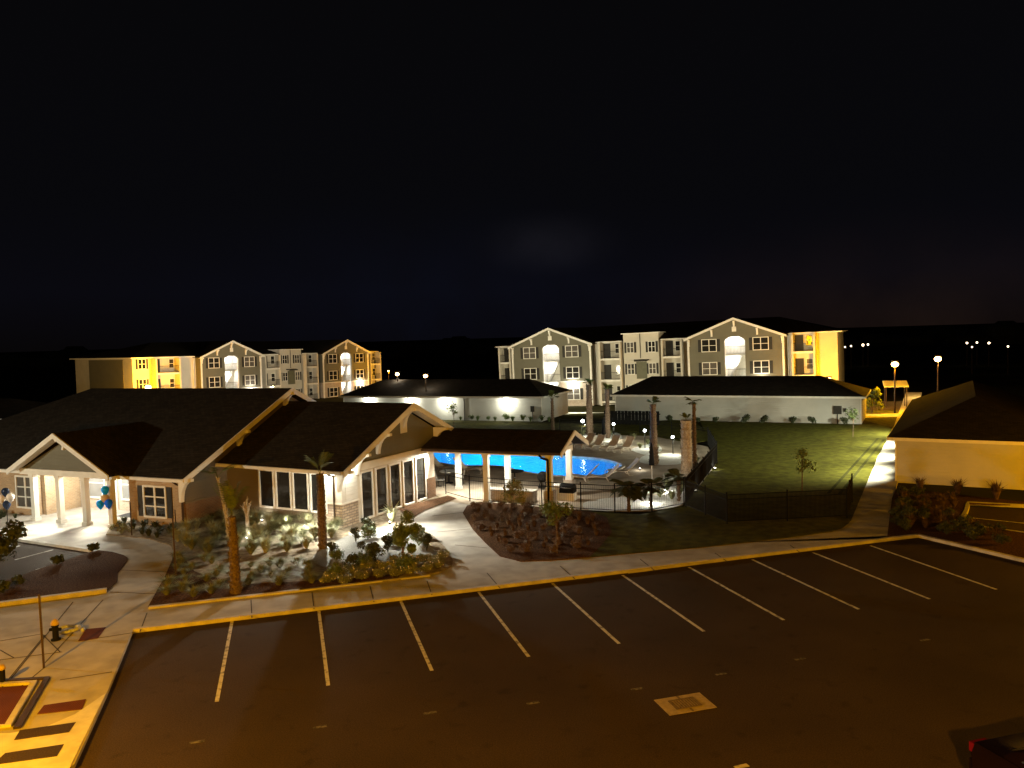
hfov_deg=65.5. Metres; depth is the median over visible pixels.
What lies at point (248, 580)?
ornamental grass
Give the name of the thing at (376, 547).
shrub
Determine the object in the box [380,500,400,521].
agave
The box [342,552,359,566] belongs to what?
shrub
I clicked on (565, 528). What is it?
red shrub
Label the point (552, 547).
red shrub
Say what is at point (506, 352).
balcony door
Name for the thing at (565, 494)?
grill
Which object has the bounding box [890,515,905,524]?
bed shrub
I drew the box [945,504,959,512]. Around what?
bed shrub
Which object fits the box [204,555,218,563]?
ornamental grass
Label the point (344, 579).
flowering shrub
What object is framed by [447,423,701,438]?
lawn
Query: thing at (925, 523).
bed shrub
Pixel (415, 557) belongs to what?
flowering shrub
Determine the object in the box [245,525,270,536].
ornamental grass
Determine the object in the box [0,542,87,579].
parking bay
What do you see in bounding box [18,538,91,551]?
kerb
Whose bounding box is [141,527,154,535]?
hedge plant
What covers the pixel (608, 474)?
sun lounger
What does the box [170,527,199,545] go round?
ornamental grass
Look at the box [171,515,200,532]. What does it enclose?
ornamental grass
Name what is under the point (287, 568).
ornamental grass
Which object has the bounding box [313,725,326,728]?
painted line
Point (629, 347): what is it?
window
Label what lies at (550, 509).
young tree
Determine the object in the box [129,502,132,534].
sign post
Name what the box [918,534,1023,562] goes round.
kerb
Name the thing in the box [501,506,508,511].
red shrub
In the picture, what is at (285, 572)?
ornamental grass
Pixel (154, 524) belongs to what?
hedge plant
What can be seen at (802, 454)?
young tree
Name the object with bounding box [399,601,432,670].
painted line
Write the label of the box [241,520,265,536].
ornamental grass
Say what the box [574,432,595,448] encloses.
sun lounger
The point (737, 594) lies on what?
painted line
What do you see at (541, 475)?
kettle grill
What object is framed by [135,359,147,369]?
window
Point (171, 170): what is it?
sky
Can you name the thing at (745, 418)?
hedge shrub
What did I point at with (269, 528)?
ornamental grass
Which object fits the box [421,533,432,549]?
shrub
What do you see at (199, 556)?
ornamental grass
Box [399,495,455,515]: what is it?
mulch patch
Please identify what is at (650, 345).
window
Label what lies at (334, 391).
window
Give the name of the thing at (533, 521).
red shrub
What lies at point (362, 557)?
shrub
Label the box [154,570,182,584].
ornamental grass
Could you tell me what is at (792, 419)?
hedge shrub
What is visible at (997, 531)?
bed shrub
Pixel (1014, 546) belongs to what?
mulch bed
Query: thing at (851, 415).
young tree
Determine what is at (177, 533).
ornamental grass
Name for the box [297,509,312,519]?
ornamental grass
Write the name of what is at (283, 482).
tall window
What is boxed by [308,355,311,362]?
window
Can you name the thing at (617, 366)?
window
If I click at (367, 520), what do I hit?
shrub
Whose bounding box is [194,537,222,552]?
ornamental grass
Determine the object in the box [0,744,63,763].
crosswalk gap
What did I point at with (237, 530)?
ornamental grass
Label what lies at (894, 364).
street lamp
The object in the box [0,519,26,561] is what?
young tree
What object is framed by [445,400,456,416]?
young tree
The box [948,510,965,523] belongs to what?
bed shrub
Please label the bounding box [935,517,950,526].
bed shrub
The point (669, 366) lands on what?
balcony door
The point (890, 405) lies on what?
road
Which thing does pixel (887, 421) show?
field
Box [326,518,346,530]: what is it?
ornamental grass
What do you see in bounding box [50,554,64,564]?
island shrub
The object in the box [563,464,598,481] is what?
sun lounger
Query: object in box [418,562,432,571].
flowering shrub
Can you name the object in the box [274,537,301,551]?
ornamental grass
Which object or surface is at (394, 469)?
tall window
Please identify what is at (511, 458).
pool water
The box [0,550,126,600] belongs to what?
mulch bed
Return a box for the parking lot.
[75,538,1023,767]
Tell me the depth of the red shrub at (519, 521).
36.91 m
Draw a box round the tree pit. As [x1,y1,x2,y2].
[0,685,27,723]
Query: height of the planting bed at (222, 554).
0.050 m
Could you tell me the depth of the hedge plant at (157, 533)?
36.84 m
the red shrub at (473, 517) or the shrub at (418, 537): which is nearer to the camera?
the shrub at (418, 537)
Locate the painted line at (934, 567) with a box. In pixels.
[870,545,995,588]
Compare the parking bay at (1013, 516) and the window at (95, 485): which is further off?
the window at (95, 485)
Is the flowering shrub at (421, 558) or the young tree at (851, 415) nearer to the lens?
the flowering shrub at (421, 558)
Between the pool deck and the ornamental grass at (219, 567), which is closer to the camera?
the ornamental grass at (219, 567)
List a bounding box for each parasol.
[602,418,605,434]
[649,443,654,477]
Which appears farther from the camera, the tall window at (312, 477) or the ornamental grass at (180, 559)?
the tall window at (312, 477)
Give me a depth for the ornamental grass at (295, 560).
31.62 m
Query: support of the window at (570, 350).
in the apartment building at (619, 357)
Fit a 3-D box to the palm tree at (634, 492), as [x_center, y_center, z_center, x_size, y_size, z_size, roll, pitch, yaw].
[5.727,5.530,39.270,1.926,1.573,2.227,-2,3,0]
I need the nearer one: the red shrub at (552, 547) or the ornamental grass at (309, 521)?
the red shrub at (552, 547)
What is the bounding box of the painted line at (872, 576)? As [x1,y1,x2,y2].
[812,552,929,598]
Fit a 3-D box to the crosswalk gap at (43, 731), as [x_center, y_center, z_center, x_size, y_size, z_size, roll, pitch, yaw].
[-10.885,8.093,18.573,1.182,0.010,0.495,-3,4,-16]
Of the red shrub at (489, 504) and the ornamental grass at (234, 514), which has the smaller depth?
the ornamental grass at (234, 514)
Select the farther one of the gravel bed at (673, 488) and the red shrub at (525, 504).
the gravel bed at (673, 488)
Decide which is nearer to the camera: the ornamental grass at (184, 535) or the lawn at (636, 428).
the ornamental grass at (184, 535)
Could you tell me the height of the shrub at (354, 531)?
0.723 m
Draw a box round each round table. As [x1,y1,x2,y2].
[439,469,454,483]
[511,469,523,482]
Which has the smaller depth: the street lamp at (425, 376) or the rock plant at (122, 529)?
the rock plant at (122, 529)
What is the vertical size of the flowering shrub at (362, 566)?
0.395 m
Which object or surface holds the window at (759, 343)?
in the apartment building at (619, 357)
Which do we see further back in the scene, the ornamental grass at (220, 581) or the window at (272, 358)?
the window at (272, 358)
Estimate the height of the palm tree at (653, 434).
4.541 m
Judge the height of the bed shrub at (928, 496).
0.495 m
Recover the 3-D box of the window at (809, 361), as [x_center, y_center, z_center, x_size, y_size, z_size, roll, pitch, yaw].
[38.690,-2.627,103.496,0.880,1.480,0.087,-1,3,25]
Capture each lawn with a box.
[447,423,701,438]
[560,420,704,442]
[590,421,892,556]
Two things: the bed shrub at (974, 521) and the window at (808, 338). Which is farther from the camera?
the window at (808, 338)
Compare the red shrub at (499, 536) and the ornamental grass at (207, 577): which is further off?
the red shrub at (499, 536)
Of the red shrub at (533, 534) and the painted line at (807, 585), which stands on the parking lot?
the painted line at (807, 585)
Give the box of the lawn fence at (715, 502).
[685,473,852,523]
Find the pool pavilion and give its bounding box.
[421,428,588,504]
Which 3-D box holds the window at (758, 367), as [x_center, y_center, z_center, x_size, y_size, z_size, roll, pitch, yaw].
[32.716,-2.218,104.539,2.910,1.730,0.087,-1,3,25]
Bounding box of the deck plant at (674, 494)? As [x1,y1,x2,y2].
[667,490,676,498]
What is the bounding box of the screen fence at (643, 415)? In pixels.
[604,411,660,424]
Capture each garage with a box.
[338,379,571,421]
[610,376,870,423]
[887,381,1023,489]
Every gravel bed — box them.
[583,495,684,510]
[596,433,621,441]
[631,444,661,454]
[639,453,680,464]
[662,472,684,495]
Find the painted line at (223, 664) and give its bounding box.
[215,621,233,701]
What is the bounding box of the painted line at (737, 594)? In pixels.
[688,567,784,619]
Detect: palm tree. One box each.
[201,464,237,544]
[212,479,247,594]
[304,450,332,548]
[548,390,559,429]
[583,378,593,434]
[601,383,613,437]
[609,479,644,511]
[635,477,665,506]
[647,396,660,464]
[660,468,696,500]
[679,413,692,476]
[685,397,700,468]
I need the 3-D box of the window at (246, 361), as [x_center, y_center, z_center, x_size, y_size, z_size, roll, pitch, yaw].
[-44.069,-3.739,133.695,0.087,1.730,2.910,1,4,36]
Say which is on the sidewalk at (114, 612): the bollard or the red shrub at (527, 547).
the bollard
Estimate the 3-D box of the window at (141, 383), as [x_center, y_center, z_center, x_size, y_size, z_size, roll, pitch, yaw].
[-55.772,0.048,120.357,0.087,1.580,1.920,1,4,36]
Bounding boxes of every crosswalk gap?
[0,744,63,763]
[14,722,75,739]
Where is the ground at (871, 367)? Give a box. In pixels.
[0,323,1023,513]
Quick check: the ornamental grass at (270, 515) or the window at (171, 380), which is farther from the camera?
the window at (171, 380)
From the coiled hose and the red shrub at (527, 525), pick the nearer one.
the coiled hose
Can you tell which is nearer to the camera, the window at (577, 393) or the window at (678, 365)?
the window at (678, 365)
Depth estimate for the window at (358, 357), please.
153.83 m
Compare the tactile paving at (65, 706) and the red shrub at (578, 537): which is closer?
the tactile paving at (65, 706)
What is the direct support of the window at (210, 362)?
in the apartment building at (316, 369)
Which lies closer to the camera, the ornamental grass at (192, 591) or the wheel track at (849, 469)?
the ornamental grass at (192, 591)
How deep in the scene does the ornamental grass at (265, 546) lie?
33.61 m
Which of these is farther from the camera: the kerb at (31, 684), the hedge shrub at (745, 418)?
the hedge shrub at (745, 418)
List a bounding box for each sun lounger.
[434,456,454,471]
[452,457,482,474]
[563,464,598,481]
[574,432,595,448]
[584,433,605,449]
[584,464,619,481]
[599,434,620,451]
[605,457,639,476]
[613,436,634,452]
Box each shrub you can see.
[0,580,11,593]
[11,574,24,584]
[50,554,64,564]
[87,542,99,550]
[319,570,337,582]
[326,562,341,576]
[327,542,338,551]
[329,548,343,560]
[337,567,348,576]
[338,574,353,583]
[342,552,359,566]
[343,564,357,573]
[350,527,360,541]
[353,570,369,579]
[355,561,372,570]
[356,552,372,567]
[357,541,365,551]
[360,524,376,539]
[361,516,376,529]
[364,545,375,553]
[367,542,385,561]
[367,560,379,567]
[372,567,387,577]
[377,559,391,568]
[381,534,392,551]
[387,555,401,568]
[388,566,404,576]
[395,553,415,569]
[402,562,418,573]
[409,529,428,545]
[410,553,425,562]
[417,553,430,562]
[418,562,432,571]
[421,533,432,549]
[423,554,440,561]
[427,557,444,567]
[434,549,449,559]
[470,502,481,508]
[470,512,479,520]
[474,522,485,529]
[484,512,496,520]
[485,500,493,507]
[488,526,495,535]
[492,519,500,527]
[493,533,502,541]
[497,512,510,521]
[497,537,507,544]
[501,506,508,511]
[501,527,507,535]
[502,516,510,524]
[504,544,515,551]
[510,523,516,530]
[512,528,524,538]
[515,517,524,526]
[518,542,532,551]
[522,501,532,507]
[522,508,533,514]
[524,536,534,545]
[525,522,531,529]
[525,530,537,539]
[528,516,539,525]
[540,522,547,529]
[541,534,550,542]
[547,543,558,552]
[551,537,561,544]
[559,523,571,532]
[570,539,582,548]
[573,512,582,519]
[573,526,582,533]
[574,535,583,541]
[582,514,591,523]
[584,536,591,544]
[589,511,596,520]
[592,526,601,535]
[666,415,672,421]
[741,414,750,422]
[759,415,767,422]
[788,416,796,423]
[807,416,816,424]
[839,417,847,424]
[888,505,906,516]
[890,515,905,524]
[894,496,912,505]
[895,485,909,495]
[896,501,909,512]
[897,489,911,497]
[897,517,911,530]
[899,503,917,513]
[901,506,919,517]
[902,512,918,524]
[907,486,925,495]
[915,515,930,527]
[917,510,930,516]
[917,513,928,520]
[919,505,930,512]
[920,494,931,501]
[931,503,944,516]
[935,493,950,500]
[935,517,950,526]
[935,520,957,533]
[942,507,954,519]
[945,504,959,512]
[946,490,958,498]
[947,494,959,505]
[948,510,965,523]
[948,516,969,530]
[960,513,973,522]
[962,521,986,535]
[964,524,986,539]
[966,516,985,526]
[987,521,1006,531]
[987,526,1008,537]
[991,532,1011,544]
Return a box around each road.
[865,413,897,417]
[866,401,902,409]
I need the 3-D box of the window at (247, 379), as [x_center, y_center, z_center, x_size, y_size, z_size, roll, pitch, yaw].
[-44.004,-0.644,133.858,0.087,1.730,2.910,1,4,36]
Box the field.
[864,410,899,426]
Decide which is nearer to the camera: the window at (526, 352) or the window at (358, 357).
the window at (526, 352)
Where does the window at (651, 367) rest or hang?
in the apartment building at (619, 357)
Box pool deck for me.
[434,435,715,511]
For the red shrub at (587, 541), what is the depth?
33.38 m
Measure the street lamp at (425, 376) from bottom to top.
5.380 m
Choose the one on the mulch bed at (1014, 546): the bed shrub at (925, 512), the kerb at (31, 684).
the bed shrub at (925, 512)
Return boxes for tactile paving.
[37,699,85,713]
[78,627,105,640]
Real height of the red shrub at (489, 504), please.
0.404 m
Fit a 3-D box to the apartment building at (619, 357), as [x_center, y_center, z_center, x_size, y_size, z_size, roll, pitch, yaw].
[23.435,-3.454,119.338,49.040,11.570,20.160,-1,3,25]
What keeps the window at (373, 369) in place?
in the apartment building at (316, 369)
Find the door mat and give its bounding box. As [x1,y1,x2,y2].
[118,512,129,516]
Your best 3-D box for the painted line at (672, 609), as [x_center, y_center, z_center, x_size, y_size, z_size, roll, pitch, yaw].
[4.920,7.244,26.696,0.100,0.004,6.000,-3,4,-16]
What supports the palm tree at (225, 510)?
on the planting bed at (222, 554)
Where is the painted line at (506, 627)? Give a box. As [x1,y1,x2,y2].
[477,592,529,656]
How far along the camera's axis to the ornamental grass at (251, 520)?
38.45 m
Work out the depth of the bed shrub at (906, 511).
35.92 m
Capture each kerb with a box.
[0,588,106,606]
[0,680,36,727]
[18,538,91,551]
[133,534,917,632]
[148,589,299,608]
[300,574,429,591]
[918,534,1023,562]
[961,501,1023,516]
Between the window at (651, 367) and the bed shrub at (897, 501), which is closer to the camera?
the bed shrub at (897, 501)
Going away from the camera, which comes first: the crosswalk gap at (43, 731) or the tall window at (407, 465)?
the crosswalk gap at (43, 731)
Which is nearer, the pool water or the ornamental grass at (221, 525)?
the ornamental grass at (221, 525)
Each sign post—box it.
[38,594,44,667]
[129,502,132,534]
[172,518,176,575]
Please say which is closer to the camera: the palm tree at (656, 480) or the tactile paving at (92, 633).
the tactile paving at (92, 633)
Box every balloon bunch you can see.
[0,488,14,509]
[96,486,112,509]
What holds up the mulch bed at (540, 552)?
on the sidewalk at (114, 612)
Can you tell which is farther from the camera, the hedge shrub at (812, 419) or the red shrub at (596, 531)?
the hedge shrub at (812, 419)
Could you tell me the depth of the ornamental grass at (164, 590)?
28.36 m
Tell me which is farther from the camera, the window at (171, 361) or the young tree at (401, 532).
the window at (171, 361)
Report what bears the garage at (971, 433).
on the ground at (871, 367)
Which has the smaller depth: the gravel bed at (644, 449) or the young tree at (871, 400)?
the gravel bed at (644, 449)
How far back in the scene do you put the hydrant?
24.31 m
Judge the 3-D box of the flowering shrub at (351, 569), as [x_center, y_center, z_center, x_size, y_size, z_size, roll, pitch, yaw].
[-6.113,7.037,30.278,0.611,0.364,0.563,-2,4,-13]
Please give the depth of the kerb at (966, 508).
38.68 m
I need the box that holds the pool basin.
[434,453,620,475]
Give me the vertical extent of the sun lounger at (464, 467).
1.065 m
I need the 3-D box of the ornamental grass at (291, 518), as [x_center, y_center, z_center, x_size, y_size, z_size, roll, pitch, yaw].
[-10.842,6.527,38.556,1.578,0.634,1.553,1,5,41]
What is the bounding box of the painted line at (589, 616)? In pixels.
[551,583,619,643]
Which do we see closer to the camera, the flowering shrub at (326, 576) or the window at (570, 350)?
the flowering shrub at (326, 576)
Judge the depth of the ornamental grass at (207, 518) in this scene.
38.99 m
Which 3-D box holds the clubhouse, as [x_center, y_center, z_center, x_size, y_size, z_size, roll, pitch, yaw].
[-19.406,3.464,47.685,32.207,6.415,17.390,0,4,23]
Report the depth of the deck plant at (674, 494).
41.87 m
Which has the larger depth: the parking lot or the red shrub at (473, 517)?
the red shrub at (473, 517)
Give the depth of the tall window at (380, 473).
40.27 m
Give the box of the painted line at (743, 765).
[733,763,748,767]
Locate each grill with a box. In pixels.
[537,471,545,488]
[553,483,576,500]
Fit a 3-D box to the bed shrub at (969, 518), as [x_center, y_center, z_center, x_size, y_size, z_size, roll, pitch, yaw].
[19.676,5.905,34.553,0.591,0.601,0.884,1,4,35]
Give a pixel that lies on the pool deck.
(626, 456)
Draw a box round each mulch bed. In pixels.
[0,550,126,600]
[463,502,611,560]
[887,488,1023,557]
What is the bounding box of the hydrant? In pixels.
[49,619,61,641]
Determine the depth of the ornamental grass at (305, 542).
34.15 m
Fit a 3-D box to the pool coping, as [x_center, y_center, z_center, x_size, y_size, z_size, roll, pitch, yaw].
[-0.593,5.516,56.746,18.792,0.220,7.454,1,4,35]
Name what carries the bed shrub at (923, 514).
on the mulch bed at (1014, 546)
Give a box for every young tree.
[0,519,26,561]
[391,510,420,557]
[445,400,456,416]
[500,477,528,514]
[538,498,573,552]
[791,447,816,490]
[845,407,858,427]
[866,387,885,412]
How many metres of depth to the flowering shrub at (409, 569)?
29.99 m
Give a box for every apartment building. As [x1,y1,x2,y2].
[69,339,381,398]
[495,317,847,405]
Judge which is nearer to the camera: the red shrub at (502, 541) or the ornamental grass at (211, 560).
the ornamental grass at (211, 560)
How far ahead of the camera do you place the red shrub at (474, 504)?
40.96 m
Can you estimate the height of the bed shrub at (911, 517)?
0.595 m
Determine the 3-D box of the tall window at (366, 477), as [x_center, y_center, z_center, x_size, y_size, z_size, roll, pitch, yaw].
[-7.123,5.442,39.231,0.087,2.400,0.980,0,4,28]
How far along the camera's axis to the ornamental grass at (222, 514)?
39.39 m
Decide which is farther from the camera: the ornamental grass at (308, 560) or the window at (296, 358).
the window at (296, 358)
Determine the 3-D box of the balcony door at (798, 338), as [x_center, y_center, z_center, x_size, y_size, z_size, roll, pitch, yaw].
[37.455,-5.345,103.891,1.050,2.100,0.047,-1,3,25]
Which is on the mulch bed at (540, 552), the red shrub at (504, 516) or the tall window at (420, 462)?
the red shrub at (504, 516)
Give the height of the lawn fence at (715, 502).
1.460 m
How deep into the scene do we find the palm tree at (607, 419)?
66.85 m
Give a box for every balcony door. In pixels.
[157,359,159,372]
[504,348,508,360]
[505,368,509,378]
[603,343,610,357]
[604,365,611,378]
[605,387,612,399]
[665,341,672,355]
[666,363,673,375]
[795,335,803,350]
[795,358,803,373]
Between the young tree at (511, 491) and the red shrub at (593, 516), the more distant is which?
the young tree at (511, 491)
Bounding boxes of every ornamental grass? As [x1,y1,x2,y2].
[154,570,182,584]
[154,580,181,594]
[165,547,188,558]
[166,524,190,541]
[168,560,184,569]
[168,579,194,591]
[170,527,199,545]
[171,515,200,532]
[171,555,191,563]
[174,572,195,580]
[177,565,191,574]
[179,560,198,569]
[180,534,201,548]
[180,582,204,596]
[189,529,205,540]
[190,517,204,528]
[190,550,212,560]
[194,513,219,523]
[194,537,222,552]
[195,533,224,542]
[195,572,219,580]
[197,581,224,593]
[199,524,225,539]
[202,522,223,530]
[203,520,218,529]
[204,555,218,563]
[205,565,227,576]
[208,518,239,531]
[210,577,229,586]
[211,563,226,570]
[212,506,237,517]
[218,508,242,518]
[218,511,243,521]
[218,525,244,535]
[221,528,246,546]
[222,577,246,590]
[237,507,257,516]
[240,537,269,553]
[241,515,261,525]
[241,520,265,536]
[241,532,269,546]
[241,559,257,566]
[241,567,263,577]
[241,572,257,584]
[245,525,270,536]
[249,507,268,522]
[252,534,278,552]
[252,563,271,572]
[256,522,281,536]
[257,511,282,522]
[258,555,279,565]
[258,567,278,576]
[262,510,280,518]
[263,517,289,530]
[264,570,293,584]
[266,518,295,532]
[269,556,287,567]
[271,567,296,579]
[272,532,291,541]
[274,523,304,541]
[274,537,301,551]
[277,513,296,522]
[278,563,296,571]
[282,522,300,527]
[286,554,308,565]
[291,531,310,542]
[293,568,315,578]
[294,555,319,565]
[296,534,315,547]
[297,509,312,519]
[297,523,308,533]
[298,570,323,582]
[300,560,321,570]
[302,516,316,526]
[302,523,317,537]
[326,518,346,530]
[327,515,346,529]
[327,523,343,537]
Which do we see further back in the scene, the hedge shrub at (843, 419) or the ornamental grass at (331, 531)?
the hedge shrub at (843, 419)
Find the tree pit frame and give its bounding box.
[6,676,49,729]
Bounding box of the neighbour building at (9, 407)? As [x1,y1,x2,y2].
[0,398,46,419]
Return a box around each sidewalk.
[0,392,921,767]
[568,412,598,413]
[628,522,849,573]
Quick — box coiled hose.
[59,624,84,633]
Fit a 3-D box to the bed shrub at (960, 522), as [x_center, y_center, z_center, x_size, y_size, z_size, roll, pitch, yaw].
[19.071,5.937,33.855,0.970,0.659,0.648,-3,4,-23]
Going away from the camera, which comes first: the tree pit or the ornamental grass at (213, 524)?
the tree pit
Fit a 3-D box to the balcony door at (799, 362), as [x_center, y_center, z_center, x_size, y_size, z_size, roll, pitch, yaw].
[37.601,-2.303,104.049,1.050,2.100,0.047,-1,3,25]
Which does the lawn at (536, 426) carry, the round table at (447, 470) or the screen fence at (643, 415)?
the screen fence at (643, 415)
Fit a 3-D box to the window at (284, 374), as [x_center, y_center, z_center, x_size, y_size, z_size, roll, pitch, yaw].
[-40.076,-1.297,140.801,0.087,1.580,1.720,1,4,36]
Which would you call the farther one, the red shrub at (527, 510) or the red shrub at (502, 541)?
the red shrub at (527, 510)
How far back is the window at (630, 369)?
112.93 m
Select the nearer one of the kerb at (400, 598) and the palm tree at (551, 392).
the kerb at (400, 598)
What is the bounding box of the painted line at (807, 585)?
[753,559,858,608]
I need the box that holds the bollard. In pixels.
[0,664,5,682]
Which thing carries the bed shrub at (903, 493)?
on the mulch bed at (1014, 546)
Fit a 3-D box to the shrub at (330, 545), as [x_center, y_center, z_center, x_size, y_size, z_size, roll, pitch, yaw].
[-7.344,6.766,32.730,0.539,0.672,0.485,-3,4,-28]
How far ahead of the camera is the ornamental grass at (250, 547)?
33.45 m
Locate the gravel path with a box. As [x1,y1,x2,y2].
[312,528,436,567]
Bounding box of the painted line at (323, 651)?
[317,611,329,685]
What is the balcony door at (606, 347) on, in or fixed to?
in the apartment building at (619, 357)
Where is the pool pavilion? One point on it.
(548, 445)
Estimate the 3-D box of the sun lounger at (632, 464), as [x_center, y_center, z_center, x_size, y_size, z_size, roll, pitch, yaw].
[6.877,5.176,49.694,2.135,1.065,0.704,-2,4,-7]
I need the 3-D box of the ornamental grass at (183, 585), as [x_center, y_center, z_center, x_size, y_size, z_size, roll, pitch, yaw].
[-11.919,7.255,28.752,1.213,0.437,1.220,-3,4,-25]
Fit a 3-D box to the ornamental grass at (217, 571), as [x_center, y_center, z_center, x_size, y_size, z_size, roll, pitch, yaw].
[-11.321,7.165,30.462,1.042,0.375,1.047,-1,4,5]
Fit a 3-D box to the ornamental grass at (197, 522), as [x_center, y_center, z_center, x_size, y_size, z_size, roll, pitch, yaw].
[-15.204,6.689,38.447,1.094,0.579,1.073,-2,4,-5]
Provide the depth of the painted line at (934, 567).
29.25 m
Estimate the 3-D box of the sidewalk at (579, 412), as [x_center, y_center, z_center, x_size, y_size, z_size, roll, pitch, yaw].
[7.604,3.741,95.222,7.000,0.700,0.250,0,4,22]
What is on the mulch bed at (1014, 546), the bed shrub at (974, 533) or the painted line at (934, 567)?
the bed shrub at (974, 533)
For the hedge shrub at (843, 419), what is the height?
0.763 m
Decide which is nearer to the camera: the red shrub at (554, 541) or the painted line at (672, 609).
the painted line at (672, 609)
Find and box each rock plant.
[116,527,124,533]
[119,522,128,528]
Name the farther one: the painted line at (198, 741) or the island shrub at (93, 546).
the island shrub at (93, 546)
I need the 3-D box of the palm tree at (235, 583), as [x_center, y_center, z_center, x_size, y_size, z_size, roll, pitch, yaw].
[-9.931,5.418,28.306,1.170,4.060,1.550,-2,3,0]
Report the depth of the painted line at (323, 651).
23.19 m
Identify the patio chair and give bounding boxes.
[434,471,444,487]
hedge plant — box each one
[120,515,128,522]
[126,521,137,528]
[138,519,149,526]
[138,527,147,533]
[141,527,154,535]
[150,520,157,527]
[152,530,161,537]
[163,525,171,533]
[502,413,509,419]
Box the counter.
[490,487,537,501]
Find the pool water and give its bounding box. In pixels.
[435,453,611,469]
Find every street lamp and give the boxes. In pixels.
[422,373,427,391]
[891,360,898,412]
[934,355,940,390]
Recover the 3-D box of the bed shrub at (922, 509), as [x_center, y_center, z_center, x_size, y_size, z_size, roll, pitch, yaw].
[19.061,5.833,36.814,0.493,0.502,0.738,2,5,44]
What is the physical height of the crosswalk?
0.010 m
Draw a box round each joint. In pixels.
[1,652,58,659]
[2,635,44,686]
[11,602,72,677]
[45,600,102,662]
[60,672,109,679]
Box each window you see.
[14,475,30,508]
[89,478,105,498]
[120,479,129,500]
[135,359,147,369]
[136,379,148,387]
[137,485,172,518]
[168,359,173,367]
[169,378,174,387]
[206,357,221,368]
[206,377,222,387]
[242,356,256,366]
[242,375,257,385]
[258,470,275,508]
[270,356,274,363]
[271,373,274,381]
[274,471,292,509]
[281,355,288,363]
[282,372,287,380]
[291,472,309,511]
[293,355,300,362]
[295,371,301,380]
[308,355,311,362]
[309,473,327,513]
[326,354,338,363]
[327,371,338,379]
[328,387,339,396]
[354,353,364,362]
[354,369,365,378]
[359,469,374,519]
[372,368,375,375]
[374,465,388,515]
[388,462,401,508]
[402,458,414,505]
[414,455,426,501]
[520,347,538,358]
[521,368,539,379]
[562,345,581,357]
[563,367,581,378]
[566,388,582,399]
[615,343,618,353]
[615,364,619,374]
[624,342,635,352]
[625,363,636,374]
[645,341,657,351]
[647,363,658,373]
[675,340,679,350]
[676,362,680,372]
[698,339,719,351]
[699,362,720,374]
[749,337,771,349]
[750,360,772,373]
[805,334,812,345]
[806,358,813,369]
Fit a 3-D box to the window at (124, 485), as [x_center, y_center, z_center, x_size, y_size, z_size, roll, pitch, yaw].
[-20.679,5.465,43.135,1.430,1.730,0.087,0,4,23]
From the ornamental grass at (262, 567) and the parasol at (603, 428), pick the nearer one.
the ornamental grass at (262, 567)
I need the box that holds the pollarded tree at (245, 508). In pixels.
[240,496,250,535]
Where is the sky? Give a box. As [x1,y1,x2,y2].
[0,0,1023,351]
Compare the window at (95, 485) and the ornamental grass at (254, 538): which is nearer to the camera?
the ornamental grass at (254, 538)
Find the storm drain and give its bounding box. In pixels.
[654,692,716,715]
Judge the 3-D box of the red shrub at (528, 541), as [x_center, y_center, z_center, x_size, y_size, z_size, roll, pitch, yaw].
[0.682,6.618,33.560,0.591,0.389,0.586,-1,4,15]
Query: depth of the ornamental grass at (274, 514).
39.40 m
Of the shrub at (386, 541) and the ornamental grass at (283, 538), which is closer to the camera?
the shrub at (386, 541)
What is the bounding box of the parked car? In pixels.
[969,732,1023,767]
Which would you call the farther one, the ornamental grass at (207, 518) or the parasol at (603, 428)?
the parasol at (603, 428)
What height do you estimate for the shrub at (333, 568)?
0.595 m
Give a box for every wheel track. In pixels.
[827,438,878,493]
[838,439,884,493]
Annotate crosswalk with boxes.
[0,693,105,767]
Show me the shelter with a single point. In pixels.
(904, 384)
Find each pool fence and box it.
[445,468,684,512]
[559,417,715,449]
[684,441,716,497]
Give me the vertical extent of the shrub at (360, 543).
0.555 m
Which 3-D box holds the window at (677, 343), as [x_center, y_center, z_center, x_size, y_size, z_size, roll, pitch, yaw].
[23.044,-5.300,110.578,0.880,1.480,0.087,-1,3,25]
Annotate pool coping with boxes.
[440,455,624,477]
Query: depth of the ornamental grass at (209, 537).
34.84 m
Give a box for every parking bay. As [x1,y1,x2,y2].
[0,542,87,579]
[967,507,1023,531]
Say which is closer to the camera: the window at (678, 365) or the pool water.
the pool water
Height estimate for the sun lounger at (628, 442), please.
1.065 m
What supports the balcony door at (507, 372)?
in the apartment building at (619, 357)
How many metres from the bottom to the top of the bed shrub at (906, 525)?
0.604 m
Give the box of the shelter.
[882,380,908,407]
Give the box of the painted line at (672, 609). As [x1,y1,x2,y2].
[622,575,704,631]
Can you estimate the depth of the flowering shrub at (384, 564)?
30.79 m
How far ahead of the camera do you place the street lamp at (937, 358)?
93.87 m
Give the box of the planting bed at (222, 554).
[106,495,452,583]
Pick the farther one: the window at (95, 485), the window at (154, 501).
the window at (95, 485)
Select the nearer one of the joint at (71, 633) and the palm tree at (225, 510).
the joint at (71, 633)
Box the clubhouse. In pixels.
[0,388,453,527]
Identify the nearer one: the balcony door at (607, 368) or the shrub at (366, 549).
the shrub at (366, 549)
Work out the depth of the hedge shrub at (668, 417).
77.06 m
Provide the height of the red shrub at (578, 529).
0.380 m
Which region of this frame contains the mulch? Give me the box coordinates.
[148,554,399,606]
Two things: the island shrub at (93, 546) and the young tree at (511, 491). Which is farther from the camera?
the young tree at (511, 491)
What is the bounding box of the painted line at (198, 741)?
[189,740,204,743]

